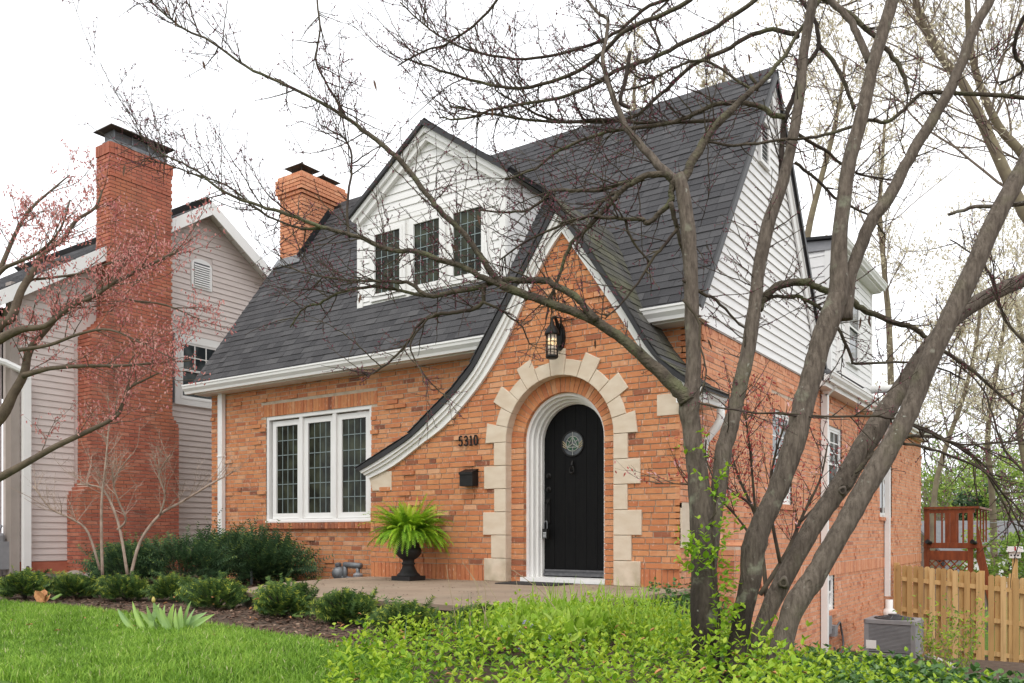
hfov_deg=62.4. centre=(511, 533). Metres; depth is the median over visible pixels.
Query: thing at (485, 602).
dry stalk
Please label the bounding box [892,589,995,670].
lime shrub
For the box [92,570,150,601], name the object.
yew
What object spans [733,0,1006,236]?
background tree
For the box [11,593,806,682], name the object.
dead leaves
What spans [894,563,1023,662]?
wooden fence
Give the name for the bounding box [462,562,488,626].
dry stalk
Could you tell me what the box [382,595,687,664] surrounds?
daffodil leaves
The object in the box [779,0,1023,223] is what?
background tree
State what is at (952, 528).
back deck
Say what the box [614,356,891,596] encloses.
plum shrub
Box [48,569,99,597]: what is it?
yew
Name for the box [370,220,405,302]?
window
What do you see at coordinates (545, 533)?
lock box
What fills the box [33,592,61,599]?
flopped leaves
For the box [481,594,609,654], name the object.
shrub
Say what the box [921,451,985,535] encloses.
spring tree
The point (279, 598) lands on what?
yew
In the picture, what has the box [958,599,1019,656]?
back lawn
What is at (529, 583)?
doormat
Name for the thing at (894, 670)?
lime sprigs
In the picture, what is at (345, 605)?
yew
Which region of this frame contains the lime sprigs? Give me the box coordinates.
[756,643,994,682]
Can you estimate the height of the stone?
0.166 m
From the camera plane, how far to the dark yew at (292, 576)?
12.47 m
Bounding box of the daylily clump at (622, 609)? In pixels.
[513,572,721,648]
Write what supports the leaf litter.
on the patio
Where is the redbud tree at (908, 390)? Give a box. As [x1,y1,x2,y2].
[62,0,1023,678]
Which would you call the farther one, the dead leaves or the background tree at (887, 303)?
the background tree at (887, 303)
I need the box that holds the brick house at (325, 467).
[181,67,929,654]
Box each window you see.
[181,340,216,402]
[265,405,371,522]
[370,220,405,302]
[409,209,445,292]
[448,197,488,285]
[772,410,789,504]
[820,426,839,495]
[829,575,832,609]
[845,292,859,369]
[880,439,884,516]
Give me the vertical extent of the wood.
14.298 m
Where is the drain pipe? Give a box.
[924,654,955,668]
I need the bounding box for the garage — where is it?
[921,521,1023,578]
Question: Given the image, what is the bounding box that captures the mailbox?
[459,469,478,486]
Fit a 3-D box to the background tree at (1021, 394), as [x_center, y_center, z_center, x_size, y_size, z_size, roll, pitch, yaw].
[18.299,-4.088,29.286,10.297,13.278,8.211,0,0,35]
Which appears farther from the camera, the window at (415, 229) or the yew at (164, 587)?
the window at (415, 229)
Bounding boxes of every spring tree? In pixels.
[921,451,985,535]
[952,448,1023,520]
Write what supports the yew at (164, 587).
on the ground at (994, 665)
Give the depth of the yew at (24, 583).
9.37 m
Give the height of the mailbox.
0.217 m
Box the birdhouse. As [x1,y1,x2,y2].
[1006,546,1023,577]
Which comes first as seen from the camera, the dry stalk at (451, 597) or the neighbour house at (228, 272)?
the dry stalk at (451, 597)
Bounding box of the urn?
[391,532,425,580]
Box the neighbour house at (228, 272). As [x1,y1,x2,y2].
[0,123,368,577]
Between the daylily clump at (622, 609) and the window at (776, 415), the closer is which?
the daylily clump at (622, 609)
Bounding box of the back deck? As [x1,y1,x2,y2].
[923,506,994,637]
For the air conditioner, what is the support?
on the ground at (994, 665)
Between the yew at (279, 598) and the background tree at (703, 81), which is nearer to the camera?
the yew at (279, 598)
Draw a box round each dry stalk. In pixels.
[446,565,456,637]
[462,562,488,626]
[482,580,500,642]
[513,570,555,609]
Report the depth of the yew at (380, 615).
6.11 m
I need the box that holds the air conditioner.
[864,614,923,658]
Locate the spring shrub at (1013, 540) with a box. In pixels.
[993,531,1023,598]
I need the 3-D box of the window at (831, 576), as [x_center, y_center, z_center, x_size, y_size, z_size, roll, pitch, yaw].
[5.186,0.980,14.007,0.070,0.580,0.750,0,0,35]
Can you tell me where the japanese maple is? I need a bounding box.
[0,139,236,481]
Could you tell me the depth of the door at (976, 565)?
39.96 m
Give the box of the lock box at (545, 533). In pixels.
[542,521,548,538]
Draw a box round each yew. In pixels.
[0,565,56,598]
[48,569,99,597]
[73,531,179,580]
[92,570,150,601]
[110,508,272,580]
[140,571,200,601]
[165,513,333,582]
[170,570,250,609]
[181,518,299,583]
[234,538,316,583]
[249,573,321,618]
[306,586,384,624]
[355,594,448,635]
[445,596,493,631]
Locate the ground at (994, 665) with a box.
[0,542,1023,682]
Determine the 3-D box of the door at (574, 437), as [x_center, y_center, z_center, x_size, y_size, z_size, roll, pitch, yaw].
[0.759,-0.513,10.152,0.891,2.087,0.126,0,0,35]
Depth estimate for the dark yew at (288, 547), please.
12.39 m
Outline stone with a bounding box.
[66,570,83,575]
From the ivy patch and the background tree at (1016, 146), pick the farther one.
the background tree at (1016, 146)
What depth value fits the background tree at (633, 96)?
39.58 m
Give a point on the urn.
(408, 572)
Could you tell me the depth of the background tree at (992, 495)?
33.96 m
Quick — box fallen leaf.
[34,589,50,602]
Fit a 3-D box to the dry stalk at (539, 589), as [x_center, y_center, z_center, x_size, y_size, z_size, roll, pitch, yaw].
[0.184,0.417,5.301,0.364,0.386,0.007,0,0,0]
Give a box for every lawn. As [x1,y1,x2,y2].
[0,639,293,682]
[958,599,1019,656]
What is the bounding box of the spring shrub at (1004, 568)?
[946,525,1023,607]
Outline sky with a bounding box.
[0,0,1023,532]
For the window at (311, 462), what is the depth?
13.08 m
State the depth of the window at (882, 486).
17.80 m
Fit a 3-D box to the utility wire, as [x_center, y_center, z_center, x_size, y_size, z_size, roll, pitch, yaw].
[16.625,-0.417,28.000,6.348,0.182,0.024,0,0,-39]
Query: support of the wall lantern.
attached to the brick house at (325, 467)
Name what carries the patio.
on the ground at (994, 665)
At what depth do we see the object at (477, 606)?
6.25 m
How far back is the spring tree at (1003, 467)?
44.40 m
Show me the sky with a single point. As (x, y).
(45, 82)
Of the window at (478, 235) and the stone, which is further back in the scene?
the stone
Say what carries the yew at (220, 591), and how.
on the ground at (994, 665)
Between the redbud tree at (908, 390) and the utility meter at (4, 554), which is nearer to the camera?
the redbud tree at (908, 390)
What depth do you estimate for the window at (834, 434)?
14.41 m
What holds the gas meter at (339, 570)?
on the ground at (994, 665)
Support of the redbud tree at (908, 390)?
on the ground at (994, 665)
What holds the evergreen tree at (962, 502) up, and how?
on the ground at (994, 665)
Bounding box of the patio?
[242,576,690,626]
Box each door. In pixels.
[543,404,603,577]
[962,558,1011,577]
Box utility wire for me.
[974,522,1016,522]
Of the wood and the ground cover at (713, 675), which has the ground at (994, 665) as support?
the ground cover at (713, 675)
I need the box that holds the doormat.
[495,581,572,585]
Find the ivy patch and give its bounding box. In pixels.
[647,576,1023,682]
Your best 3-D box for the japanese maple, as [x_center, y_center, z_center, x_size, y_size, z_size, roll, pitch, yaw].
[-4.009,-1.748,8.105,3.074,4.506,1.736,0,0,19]
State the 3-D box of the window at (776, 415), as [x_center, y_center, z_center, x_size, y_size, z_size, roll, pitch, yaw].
[3.764,-1.070,11.945,0.070,1.300,0.900,0,0,35]
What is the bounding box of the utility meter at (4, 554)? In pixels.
[0,525,8,569]
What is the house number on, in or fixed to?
attached to the brick house at (325, 467)
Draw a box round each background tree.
[596,10,666,111]
[675,0,750,87]
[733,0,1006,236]
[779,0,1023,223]
[787,46,1014,384]
[807,0,1023,159]
[869,209,1023,568]
[873,228,1023,478]
[893,117,1023,596]
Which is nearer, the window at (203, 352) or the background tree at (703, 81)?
the window at (203, 352)
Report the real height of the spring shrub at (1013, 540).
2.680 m
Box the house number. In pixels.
[458,435,477,446]
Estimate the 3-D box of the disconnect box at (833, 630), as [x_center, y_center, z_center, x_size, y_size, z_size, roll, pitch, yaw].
[5.363,1.685,14.054,0.108,0.702,1.017,0,0,35]
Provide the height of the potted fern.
0.809 m
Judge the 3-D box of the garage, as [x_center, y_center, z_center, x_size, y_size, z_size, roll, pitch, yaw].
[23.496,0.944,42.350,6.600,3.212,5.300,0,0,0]
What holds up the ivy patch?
on the ground at (994, 665)
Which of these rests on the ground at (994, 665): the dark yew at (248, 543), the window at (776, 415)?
the dark yew at (248, 543)
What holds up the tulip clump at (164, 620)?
on the lawn at (2, 681)
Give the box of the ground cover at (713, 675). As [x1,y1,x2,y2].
[315,587,838,682]
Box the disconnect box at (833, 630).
[829,615,843,652]
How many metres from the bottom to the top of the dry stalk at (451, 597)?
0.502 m
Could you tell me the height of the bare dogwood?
2.513 m
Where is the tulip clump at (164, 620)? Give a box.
[117,597,213,629]
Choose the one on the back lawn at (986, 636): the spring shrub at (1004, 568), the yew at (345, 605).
the spring shrub at (1004, 568)
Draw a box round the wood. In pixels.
[919,378,1023,545]
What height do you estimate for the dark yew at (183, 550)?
1.168 m
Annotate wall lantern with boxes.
[545,315,565,359]
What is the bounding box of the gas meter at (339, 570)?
[332,562,362,578]
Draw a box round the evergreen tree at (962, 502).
[946,481,1001,520]
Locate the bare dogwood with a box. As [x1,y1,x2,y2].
[6,383,260,574]
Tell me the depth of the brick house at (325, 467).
11.52 m
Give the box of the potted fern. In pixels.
[358,493,452,557]
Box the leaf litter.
[243,575,638,602]
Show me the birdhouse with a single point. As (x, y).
(1011, 549)
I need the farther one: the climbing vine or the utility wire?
the utility wire
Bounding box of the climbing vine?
[673,428,746,677]
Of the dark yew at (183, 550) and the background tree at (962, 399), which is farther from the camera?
the background tree at (962, 399)
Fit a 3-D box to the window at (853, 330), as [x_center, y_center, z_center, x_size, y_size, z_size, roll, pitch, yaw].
[7.119,-4.275,17.655,0.070,1.550,1.050,0,0,35]

